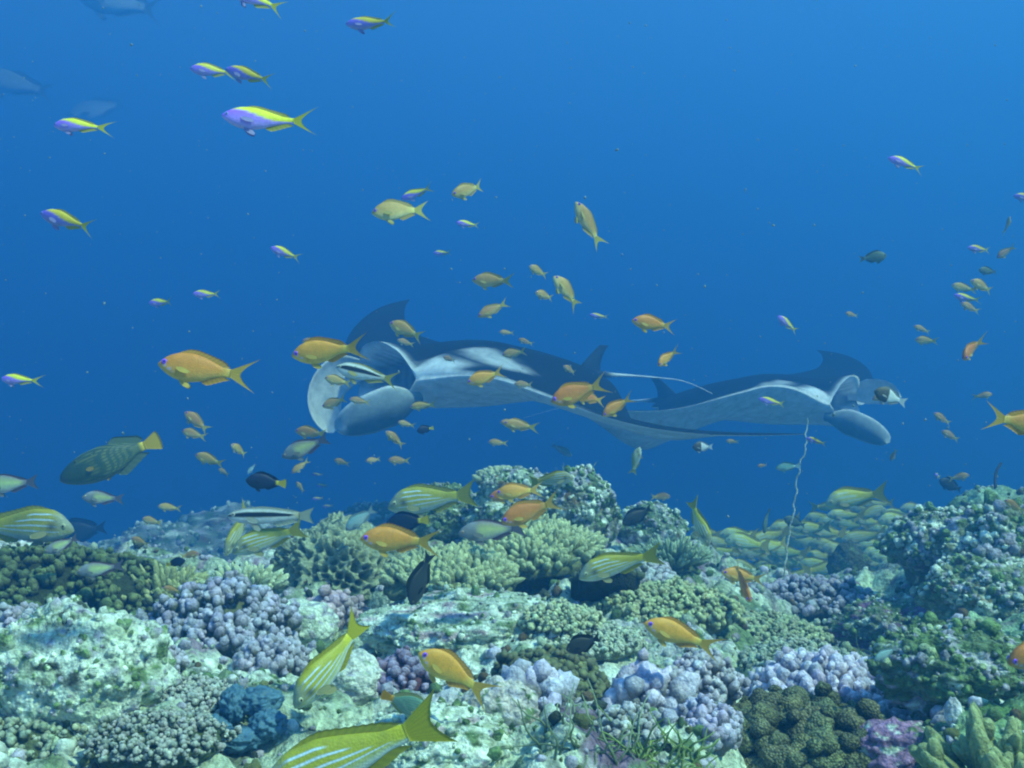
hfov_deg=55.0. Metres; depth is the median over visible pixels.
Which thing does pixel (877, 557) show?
schooling snapper
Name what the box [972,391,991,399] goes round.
pale anthias
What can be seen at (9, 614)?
knobby coral
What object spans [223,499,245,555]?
striped snapper
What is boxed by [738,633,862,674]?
knobby coral
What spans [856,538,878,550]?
schooling snapper
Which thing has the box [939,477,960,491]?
dark reef fish
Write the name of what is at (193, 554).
pale anthias
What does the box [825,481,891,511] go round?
schooling snapper
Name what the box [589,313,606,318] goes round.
violet anthias
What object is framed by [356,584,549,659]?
reef rock
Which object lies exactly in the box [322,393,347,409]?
pale anthias
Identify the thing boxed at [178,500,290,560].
reef rock
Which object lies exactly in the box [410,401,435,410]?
pale anthias
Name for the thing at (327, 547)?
coral
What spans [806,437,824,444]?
violet anthias
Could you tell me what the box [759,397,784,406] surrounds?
violet anthias
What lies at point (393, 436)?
pale anthias
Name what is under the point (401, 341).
pale anthias
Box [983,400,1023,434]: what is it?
orange anthias
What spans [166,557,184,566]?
dark damselfish
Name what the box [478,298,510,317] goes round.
pale anthias
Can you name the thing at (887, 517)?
schooling snapper
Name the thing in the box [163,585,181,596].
pale anthias
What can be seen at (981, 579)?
reef rock
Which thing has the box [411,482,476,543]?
reef rock
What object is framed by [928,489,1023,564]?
reef rock
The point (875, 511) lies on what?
schooling snapper
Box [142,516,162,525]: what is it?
pale anthias
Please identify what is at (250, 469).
pale reef fish
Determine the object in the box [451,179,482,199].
pale anthias
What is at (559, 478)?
striped snapper
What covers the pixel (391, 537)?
orange anthias
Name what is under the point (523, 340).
pale anthias
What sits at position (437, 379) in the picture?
manta ray
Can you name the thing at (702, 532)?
striped snapper
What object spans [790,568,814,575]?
schooling snapper
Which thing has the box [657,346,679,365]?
orange anthias
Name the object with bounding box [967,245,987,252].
violet anthias
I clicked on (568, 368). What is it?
pale anthias
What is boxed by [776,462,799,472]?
teal parrotfish
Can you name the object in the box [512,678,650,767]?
algae tuft
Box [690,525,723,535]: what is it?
schooling snapper
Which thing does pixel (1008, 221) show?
pale anthias
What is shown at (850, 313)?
pale anthias
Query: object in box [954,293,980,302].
violet anthias
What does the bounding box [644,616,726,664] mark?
orange anthias
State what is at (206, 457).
pale anthias
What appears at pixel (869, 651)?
algae tuft
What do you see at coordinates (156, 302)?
violet anthias
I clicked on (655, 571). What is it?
knobby coral
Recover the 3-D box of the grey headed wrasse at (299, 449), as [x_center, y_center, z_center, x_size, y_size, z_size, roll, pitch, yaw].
[-0.550,0.171,2.623,0.134,0.056,0.030,-23,4,-10]
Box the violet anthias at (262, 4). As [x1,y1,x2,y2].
[239,0,284,16]
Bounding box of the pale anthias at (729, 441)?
[726,439,738,443]
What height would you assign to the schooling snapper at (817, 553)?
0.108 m
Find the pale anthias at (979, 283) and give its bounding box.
[970,278,991,294]
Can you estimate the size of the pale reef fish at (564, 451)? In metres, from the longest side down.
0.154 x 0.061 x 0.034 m
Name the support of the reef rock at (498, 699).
on the seabed
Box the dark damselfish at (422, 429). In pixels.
[417,425,433,434]
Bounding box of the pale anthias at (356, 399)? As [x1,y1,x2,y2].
[349,396,369,404]
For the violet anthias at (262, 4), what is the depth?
1.74 m
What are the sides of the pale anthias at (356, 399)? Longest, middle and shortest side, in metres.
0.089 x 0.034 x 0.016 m
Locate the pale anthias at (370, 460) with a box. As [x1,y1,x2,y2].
[366,457,379,463]
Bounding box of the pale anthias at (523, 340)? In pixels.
[518,338,533,344]
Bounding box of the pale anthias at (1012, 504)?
[1004,499,1023,514]
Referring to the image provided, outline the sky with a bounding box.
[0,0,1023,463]
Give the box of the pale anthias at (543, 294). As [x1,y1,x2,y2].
[535,289,552,300]
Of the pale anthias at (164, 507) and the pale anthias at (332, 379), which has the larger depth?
the pale anthias at (164, 507)
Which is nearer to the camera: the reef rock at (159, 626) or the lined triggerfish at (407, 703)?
the lined triggerfish at (407, 703)
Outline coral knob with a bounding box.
[944,697,961,725]
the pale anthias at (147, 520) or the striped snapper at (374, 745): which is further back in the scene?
the pale anthias at (147, 520)
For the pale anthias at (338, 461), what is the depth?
4.17 m
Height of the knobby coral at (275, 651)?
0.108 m
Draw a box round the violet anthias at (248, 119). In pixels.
[221,106,315,136]
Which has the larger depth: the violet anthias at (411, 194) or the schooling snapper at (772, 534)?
the schooling snapper at (772, 534)
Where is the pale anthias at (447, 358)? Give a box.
[443,355,454,362]
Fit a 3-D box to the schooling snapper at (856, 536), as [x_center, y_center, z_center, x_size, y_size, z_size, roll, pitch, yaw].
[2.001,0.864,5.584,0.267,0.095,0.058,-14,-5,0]
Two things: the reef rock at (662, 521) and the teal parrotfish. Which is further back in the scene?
the reef rock at (662, 521)
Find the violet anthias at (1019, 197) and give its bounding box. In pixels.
[1013,192,1023,201]
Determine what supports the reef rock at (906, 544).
on the seabed
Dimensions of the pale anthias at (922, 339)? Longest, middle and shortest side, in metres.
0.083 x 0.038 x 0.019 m
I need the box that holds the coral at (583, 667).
[490,643,610,700]
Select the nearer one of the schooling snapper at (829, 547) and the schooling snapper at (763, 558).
the schooling snapper at (829, 547)
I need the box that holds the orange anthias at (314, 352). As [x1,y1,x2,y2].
[292,332,368,368]
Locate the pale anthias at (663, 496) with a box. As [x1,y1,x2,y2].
[650,492,670,500]
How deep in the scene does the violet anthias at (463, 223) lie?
3.99 m
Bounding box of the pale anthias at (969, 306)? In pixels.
[961,302,979,313]
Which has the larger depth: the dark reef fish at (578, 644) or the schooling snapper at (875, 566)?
the schooling snapper at (875, 566)
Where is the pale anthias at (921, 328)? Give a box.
[913,325,929,332]
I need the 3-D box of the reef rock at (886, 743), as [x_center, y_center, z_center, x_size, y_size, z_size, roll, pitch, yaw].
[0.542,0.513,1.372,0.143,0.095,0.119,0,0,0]
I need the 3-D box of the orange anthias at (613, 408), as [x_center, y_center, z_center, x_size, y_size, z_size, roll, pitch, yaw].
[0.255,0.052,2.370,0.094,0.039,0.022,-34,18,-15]
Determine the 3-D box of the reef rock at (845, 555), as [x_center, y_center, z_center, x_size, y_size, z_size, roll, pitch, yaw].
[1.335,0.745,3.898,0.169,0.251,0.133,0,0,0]
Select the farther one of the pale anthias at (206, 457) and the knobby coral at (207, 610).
the pale anthias at (206, 457)
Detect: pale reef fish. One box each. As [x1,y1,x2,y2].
[247,463,254,473]
[345,505,376,530]
[552,443,571,456]
[874,644,896,661]
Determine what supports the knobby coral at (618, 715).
on the seabed
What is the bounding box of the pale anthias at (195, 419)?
[184,411,209,433]
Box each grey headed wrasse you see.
[0,474,37,496]
[45,534,79,553]
[77,560,124,579]
[82,490,123,506]
[282,432,330,460]
[458,519,526,545]
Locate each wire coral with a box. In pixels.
[782,418,808,579]
[993,462,1001,488]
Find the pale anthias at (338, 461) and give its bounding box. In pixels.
[334,458,349,467]
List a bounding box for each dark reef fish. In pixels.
[62,518,106,543]
[406,550,434,605]
[566,632,602,655]
[622,504,652,525]
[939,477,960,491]
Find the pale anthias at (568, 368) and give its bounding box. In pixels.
[563,365,575,374]
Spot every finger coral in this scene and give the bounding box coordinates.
[121,559,213,606]
[195,561,288,593]
[629,534,713,573]
[908,701,1023,767]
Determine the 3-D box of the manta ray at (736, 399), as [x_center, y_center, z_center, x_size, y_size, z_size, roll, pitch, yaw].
[1.571,0.084,7.652,2.898,0.782,2.412,0,0,-1]
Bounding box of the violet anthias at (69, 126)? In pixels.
[54,117,113,137]
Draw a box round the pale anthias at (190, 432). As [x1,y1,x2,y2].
[182,427,207,441]
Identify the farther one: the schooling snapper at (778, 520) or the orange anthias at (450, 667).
the schooling snapper at (778, 520)
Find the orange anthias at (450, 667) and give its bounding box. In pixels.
[418,648,500,714]
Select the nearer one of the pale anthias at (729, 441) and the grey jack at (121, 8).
the pale anthias at (729, 441)
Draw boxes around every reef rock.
[0,594,180,737]
[97,520,225,558]
[136,618,173,644]
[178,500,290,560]
[286,597,339,645]
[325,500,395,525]
[331,648,387,704]
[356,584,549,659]
[374,696,517,767]
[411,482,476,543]
[461,675,539,729]
[462,465,547,524]
[537,464,622,548]
[617,500,689,546]
[822,591,926,649]
[826,540,870,574]
[858,716,924,767]
[864,611,1023,716]
[873,501,956,586]
[910,543,1023,620]
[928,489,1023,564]
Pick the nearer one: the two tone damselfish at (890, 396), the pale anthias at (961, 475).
the two tone damselfish at (890, 396)
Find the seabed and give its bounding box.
[0,459,1023,767]
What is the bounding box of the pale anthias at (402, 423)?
[398,420,415,428]
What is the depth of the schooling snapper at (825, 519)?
6.58 m
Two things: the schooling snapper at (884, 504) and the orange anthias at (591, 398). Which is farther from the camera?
the schooling snapper at (884, 504)
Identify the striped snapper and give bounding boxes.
[0,505,73,546]
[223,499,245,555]
[232,519,307,555]
[272,688,457,767]
[293,604,370,708]
[388,479,478,517]
[528,470,573,487]
[579,543,665,582]
[629,447,642,473]
[686,495,711,546]
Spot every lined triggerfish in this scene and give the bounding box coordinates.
[60,431,162,484]
[381,690,431,716]
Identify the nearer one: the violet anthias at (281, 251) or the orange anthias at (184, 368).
the orange anthias at (184, 368)
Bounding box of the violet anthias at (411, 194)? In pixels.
[401,182,434,200]
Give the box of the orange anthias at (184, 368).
[158,349,258,391]
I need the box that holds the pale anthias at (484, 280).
[472,272,512,289]
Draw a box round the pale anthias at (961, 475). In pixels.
[947,472,968,482]
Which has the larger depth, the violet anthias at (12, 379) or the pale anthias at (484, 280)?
the violet anthias at (12, 379)
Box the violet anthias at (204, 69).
[190,62,235,80]
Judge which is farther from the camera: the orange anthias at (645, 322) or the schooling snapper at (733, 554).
the schooling snapper at (733, 554)
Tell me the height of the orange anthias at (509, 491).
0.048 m
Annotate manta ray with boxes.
[308,299,804,439]
[525,350,901,449]
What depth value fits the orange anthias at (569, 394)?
1.83 m
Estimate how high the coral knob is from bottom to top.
0.041 m
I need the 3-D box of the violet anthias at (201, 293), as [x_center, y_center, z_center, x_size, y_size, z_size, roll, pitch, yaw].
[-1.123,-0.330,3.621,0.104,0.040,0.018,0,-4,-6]
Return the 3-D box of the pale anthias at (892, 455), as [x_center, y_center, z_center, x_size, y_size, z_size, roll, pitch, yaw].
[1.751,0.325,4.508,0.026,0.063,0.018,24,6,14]
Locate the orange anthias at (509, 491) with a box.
[496,481,544,501]
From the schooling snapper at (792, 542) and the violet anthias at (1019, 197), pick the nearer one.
the violet anthias at (1019, 197)
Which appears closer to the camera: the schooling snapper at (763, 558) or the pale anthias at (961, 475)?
the pale anthias at (961, 475)
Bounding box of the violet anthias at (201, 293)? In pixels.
[193,289,219,299]
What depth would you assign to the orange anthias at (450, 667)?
1.23 m
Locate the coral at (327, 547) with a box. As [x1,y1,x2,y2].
[267,511,406,602]
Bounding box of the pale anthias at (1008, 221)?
[1003,217,1010,234]
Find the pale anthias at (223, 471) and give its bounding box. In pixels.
[218,468,228,476]
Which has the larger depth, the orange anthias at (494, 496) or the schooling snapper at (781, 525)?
the schooling snapper at (781, 525)
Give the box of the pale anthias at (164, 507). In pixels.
[158,503,181,512]
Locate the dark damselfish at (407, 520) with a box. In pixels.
[386,511,428,529]
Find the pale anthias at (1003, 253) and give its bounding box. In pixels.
[997,243,1016,257]
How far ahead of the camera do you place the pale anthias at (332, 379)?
3.24 m
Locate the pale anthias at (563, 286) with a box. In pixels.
[553,276,582,313]
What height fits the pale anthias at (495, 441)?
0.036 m
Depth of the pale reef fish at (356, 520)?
2.43 m
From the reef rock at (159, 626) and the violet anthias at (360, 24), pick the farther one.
the violet anthias at (360, 24)
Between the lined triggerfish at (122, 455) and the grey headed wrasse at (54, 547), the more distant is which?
the lined triggerfish at (122, 455)
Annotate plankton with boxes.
[0,0,1022,629]
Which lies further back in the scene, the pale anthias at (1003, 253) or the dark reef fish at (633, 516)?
the pale anthias at (1003, 253)
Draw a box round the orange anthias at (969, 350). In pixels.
[962,332,986,360]
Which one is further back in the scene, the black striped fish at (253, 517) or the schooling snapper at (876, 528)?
the schooling snapper at (876, 528)
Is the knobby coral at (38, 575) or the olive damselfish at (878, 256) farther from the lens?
the olive damselfish at (878, 256)
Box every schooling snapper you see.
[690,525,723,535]
[711,535,732,547]
[716,546,740,554]
[719,526,757,538]
[725,532,771,554]
[730,547,750,560]
[735,559,768,568]
[738,549,764,560]
[752,559,767,565]
[753,535,789,554]
[755,525,794,539]
[756,562,788,568]
[757,555,775,563]
[767,554,800,568]
[770,512,799,528]
[770,545,809,559]
[772,518,805,530]
[778,536,813,549]
[781,546,810,565]
[784,532,814,540]
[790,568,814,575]
[793,520,831,535]
[795,537,815,547]
[797,556,825,568]
[800,560,827,575]
[804,511,826,521]
[807,522,847,540]
[807,549,827,559]
[808,537,836,552]
[809,501,833,512]
[817,515,833,525]
[822,542,862,553]
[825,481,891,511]
[827,509,866,521]
[830,519,868,529]
[835,533,846,542]
[841,524,886,545]
[848,505,867,512]
[851,518,881,527]
[853,504,886,523]
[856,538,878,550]
[864,545,879,556]
[865,498,893,507]
[870,525,887,533]
[870,561,880,570]
[871,552,886,562]
[878,510,912,526]
[886,507,906,513]
[900,501,925,512]
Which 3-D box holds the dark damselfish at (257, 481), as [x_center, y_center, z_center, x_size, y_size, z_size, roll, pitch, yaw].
[-0.562,0.224,2.244,0.092,0.047,0.018,6,-1,-6]
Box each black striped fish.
[228,506,313,530]
[335,362,399,390]
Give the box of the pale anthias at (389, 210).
[372,199,428,224]
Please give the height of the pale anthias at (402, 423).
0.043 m
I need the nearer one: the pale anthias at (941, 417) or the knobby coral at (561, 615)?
the knobby coral at (561, 615)
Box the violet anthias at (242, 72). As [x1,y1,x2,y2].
[225,65,274,86]
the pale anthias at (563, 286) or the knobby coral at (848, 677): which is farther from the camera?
the pale anthias at (563, 286)
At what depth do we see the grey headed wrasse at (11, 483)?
2.63 m
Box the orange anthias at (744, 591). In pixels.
[734,554,751,601]
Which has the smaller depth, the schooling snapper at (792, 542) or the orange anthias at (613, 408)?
the orange anthias at (613, 408)
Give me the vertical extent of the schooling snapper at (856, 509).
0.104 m
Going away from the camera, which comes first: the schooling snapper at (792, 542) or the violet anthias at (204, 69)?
the violet anthias at (204, 69)
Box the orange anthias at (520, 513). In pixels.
[501,489,565,527]
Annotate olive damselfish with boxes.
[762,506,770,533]
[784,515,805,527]
[859,250,886,263]
[979,266,996,274]
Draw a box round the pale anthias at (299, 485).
[296,482,304,492]
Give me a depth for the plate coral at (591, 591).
2.11 m
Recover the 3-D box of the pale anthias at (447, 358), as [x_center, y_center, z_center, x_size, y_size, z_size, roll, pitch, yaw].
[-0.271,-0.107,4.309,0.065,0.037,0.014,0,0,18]
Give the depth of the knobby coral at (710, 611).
2.06 m
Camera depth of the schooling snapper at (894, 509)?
7.11 m
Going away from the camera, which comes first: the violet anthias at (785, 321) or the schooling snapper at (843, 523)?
the violet anthias at (785, 321)
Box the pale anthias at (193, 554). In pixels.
[178,550,198,558]
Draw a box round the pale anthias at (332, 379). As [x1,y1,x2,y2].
[325,374,349,386]
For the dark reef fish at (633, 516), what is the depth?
2.79 m
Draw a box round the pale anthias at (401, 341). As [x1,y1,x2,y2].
[397,338,414,346]
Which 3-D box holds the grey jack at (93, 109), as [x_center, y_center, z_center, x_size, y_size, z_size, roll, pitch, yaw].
[-8.058,-5.379,19.238,1.244,0.543,0.215,-17,2,-8]
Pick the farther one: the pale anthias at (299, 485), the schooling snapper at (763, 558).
the schooling snapper at (763, 558)
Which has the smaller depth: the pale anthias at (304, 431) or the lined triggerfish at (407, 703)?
the lined triggerfish at (407, 703)
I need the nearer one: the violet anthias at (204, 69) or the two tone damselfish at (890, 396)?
the violet anthias at (204, 69)
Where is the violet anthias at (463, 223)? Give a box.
[456,220,478,228]
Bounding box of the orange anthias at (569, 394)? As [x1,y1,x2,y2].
[551,370,612,407]
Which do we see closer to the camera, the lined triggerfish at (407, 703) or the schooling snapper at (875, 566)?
the lined triggerfish at (407, 703)
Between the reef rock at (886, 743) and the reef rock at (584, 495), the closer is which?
the reef rock at (886, 743)
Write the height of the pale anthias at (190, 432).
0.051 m
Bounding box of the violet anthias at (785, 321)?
[777,316,798,333]
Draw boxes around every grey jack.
[0,68,61,103]
[68,89,131,123]
[80,0,160,26]
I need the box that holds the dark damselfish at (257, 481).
[246,471,286,491]
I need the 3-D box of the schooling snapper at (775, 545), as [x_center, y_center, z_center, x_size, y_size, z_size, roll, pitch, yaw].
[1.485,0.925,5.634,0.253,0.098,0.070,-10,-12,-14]
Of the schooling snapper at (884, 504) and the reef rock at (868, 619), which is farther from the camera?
the schooling snapper at (884, 504)
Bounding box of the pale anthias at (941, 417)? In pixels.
[933,412,950,425]
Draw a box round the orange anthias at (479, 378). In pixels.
[467,363,505,386]
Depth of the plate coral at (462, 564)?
2.20 m
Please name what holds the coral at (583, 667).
on the seabed
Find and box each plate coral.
[378,540,524,600]
[464,513,608,593]
[472,465,533,484]
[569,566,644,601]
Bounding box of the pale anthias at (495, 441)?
[488,438,506,445]
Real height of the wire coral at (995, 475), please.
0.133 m
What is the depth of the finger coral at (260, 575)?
2.23 m
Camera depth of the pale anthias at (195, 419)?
2.78 m
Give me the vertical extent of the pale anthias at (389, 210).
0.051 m
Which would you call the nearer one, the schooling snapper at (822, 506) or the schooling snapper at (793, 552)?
the schooling snapper at (822, 506)
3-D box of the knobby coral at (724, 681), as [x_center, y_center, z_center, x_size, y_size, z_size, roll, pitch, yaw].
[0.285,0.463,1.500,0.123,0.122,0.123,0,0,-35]
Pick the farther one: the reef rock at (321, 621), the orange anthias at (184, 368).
the reef rock at (321, 621)
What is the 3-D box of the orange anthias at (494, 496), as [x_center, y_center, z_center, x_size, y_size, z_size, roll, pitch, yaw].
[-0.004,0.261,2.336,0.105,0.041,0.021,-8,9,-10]
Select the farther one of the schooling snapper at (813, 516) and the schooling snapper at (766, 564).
the schooling snapper at (813, 516)
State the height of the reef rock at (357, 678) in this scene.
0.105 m
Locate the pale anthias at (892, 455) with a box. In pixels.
[890,448,897,460]
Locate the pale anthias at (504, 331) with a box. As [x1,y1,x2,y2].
[499,329,512,334]
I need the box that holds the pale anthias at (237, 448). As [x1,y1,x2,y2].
[231,443,246,456]
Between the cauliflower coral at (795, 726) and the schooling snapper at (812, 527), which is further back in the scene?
the schooling snapper at (812, 527)
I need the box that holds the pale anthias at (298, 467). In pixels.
[291,459,308,472]
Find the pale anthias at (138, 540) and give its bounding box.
[131,536,147,547]
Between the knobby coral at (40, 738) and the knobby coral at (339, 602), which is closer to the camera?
the knobby coral at (40, 738)
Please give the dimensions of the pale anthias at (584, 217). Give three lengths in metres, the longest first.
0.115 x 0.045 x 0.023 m
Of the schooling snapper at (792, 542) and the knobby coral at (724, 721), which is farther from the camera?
the schooling snapper at (792, 542)
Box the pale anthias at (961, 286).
[952,282,975,293]
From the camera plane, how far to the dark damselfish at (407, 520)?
2.32 m
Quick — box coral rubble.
[0,485,1023,767]
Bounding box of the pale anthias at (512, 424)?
[503,418,537,432]
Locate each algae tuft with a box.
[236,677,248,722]
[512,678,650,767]
[598,706,719,767]
[856,606,918,654]
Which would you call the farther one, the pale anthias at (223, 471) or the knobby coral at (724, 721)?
the pale anthias at (223, 471)
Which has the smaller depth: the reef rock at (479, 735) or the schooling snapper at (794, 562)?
the reef rock at (479, 735)
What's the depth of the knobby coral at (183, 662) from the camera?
1.62 m
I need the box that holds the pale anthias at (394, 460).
[388,456,408,464]
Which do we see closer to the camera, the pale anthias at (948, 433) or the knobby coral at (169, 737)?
the knobby coral at (169, 737)
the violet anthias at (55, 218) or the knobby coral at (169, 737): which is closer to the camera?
the knobby coral at (169, 737)
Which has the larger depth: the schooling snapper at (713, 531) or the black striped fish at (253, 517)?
the schooling snapper at (713, 531)
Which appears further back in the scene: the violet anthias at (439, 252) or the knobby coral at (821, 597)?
the violet anthias at (439, 252)
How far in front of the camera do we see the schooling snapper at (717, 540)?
6.37 m
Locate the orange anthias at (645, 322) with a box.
[632,313,676,334]
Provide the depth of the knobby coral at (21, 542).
2.46 m
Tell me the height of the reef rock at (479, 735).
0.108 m
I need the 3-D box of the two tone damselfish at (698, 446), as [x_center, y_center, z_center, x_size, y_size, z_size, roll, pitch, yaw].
[0.716,0.236,3.688,0.083,0.046,0.017,0,0,-10]
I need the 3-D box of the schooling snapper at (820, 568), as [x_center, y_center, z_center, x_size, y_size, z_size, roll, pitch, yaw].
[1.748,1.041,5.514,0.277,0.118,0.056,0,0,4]
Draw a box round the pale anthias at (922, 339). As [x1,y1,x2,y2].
[915,335,938,345]
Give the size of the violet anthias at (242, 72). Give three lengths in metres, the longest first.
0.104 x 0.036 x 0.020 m
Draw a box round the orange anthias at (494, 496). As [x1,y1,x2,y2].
[489,485,530,503]
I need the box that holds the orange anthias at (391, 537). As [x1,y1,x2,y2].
[360,523,442,556]
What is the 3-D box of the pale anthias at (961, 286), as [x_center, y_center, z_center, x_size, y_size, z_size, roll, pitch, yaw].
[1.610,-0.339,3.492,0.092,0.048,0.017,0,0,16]
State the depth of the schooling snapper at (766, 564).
5.95 m
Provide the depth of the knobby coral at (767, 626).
2.32 m
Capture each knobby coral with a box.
[0,540,32,547]
[0,541,163,613]
[0,601,43,627]
[0,714,88,761]
[77,705,241,767]
[135,570,302,658]
[160,674,231,715]
[169,644,190,671]
[231,625,310,676]
[306,584,369,631]
[376,645,431,694]
[501,658,579,711]
[517,597,606,634]
[528,620,648,662]
[593,575,746,634]
[594,701,663,752]
[601,647,700,712]
[635,559,677,583]
[669,647,750,705]
[674,692,743,756]
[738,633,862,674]
[741,609,833,643]
[741,644,900,718]
[756,573,874,620]
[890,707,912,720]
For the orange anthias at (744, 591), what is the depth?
2.04 m
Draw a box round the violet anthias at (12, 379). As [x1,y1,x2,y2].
[1,373,44,386]
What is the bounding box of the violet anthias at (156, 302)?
[149,298,171,308]
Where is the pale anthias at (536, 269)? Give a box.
[529,264,547,278]
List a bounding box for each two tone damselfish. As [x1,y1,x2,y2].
[692,441,712,452]
[874,386,907,407]
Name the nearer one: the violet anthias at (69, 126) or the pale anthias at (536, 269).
the violet anthias at (69, 126)
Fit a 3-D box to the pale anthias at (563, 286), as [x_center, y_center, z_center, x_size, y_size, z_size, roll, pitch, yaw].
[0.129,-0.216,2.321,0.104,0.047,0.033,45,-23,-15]
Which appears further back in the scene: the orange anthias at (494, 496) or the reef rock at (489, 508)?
the reef rock at (489, 508)
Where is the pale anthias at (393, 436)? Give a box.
[385,431,406,449]
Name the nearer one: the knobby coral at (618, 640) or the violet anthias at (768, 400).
the knobby coral at (618, 640)
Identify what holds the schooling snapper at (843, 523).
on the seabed
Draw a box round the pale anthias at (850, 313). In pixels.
[845,311,856,316]
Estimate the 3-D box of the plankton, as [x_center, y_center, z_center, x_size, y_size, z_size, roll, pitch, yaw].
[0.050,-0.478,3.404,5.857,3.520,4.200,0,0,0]
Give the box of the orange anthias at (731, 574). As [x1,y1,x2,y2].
[722,566,768,588]
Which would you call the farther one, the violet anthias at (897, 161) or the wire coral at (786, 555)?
the wire coral at (786, 555)
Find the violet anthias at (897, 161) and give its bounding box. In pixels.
[888,156,921,174]
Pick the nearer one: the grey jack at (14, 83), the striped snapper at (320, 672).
the striped snapper at (320, 672)
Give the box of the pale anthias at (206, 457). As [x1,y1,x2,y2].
[195,452,223,468]
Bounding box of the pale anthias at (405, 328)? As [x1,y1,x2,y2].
[389,320,424,342]
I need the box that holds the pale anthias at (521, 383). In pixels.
[514,380,531,388]
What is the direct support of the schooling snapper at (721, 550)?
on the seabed
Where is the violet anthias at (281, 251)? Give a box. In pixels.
[270,246,300,262]
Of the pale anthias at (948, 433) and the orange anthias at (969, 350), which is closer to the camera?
the orange anthias at (969, 350)
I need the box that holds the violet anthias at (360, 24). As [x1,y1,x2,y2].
[346,10,396,33]
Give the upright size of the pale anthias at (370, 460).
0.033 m
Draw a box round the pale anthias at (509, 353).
[502,348,525,358]
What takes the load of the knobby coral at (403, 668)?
on the seabed
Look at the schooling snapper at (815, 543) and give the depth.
5.97 m
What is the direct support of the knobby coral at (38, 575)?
on the seabed
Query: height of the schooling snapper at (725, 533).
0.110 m
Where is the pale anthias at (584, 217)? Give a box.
[574,202,607,250]
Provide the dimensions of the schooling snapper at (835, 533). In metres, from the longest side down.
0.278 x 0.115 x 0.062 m
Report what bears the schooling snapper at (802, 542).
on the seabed
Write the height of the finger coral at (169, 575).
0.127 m
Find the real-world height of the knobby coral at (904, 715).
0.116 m
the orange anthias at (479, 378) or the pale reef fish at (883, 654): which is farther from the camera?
the orange anthias at (479, 378)
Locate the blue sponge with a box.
[212,683,288,753]
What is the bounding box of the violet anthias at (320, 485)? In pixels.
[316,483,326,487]
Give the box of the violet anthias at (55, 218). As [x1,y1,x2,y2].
[40,209,93,235]
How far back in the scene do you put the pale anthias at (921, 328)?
4.22 m
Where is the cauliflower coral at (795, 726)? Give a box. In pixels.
[731,680,886,767]
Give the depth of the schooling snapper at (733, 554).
6.82 m
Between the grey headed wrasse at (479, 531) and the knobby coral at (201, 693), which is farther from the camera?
the grey headed wrasse at (479, 531)
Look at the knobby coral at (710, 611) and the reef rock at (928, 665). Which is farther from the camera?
the knobby coral at (710, 611)
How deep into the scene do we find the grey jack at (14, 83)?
15.41 m
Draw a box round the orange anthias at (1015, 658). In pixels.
[1007,641,1023,668]
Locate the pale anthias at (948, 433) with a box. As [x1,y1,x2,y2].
[941,430,959,443]
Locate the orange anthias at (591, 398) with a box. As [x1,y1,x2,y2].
[580,393,604,405]
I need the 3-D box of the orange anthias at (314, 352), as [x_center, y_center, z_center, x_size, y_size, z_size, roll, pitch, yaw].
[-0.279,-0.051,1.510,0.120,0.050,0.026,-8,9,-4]
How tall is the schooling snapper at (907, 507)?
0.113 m
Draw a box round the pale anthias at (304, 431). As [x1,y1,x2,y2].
[295,425,326,438]
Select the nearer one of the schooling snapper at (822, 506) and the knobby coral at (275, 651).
the knobby coral at (275, 651)
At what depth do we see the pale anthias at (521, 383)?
4.29 m
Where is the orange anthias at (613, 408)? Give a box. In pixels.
[602,391,636,416]
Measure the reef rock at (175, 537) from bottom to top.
0.589 m
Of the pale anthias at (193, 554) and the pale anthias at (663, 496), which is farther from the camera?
the pale anthias at (663, 496)
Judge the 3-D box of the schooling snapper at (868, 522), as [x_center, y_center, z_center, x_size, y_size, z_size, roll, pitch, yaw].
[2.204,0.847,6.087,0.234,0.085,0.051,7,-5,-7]
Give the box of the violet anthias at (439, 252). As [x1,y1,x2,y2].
[433,250,449,256]

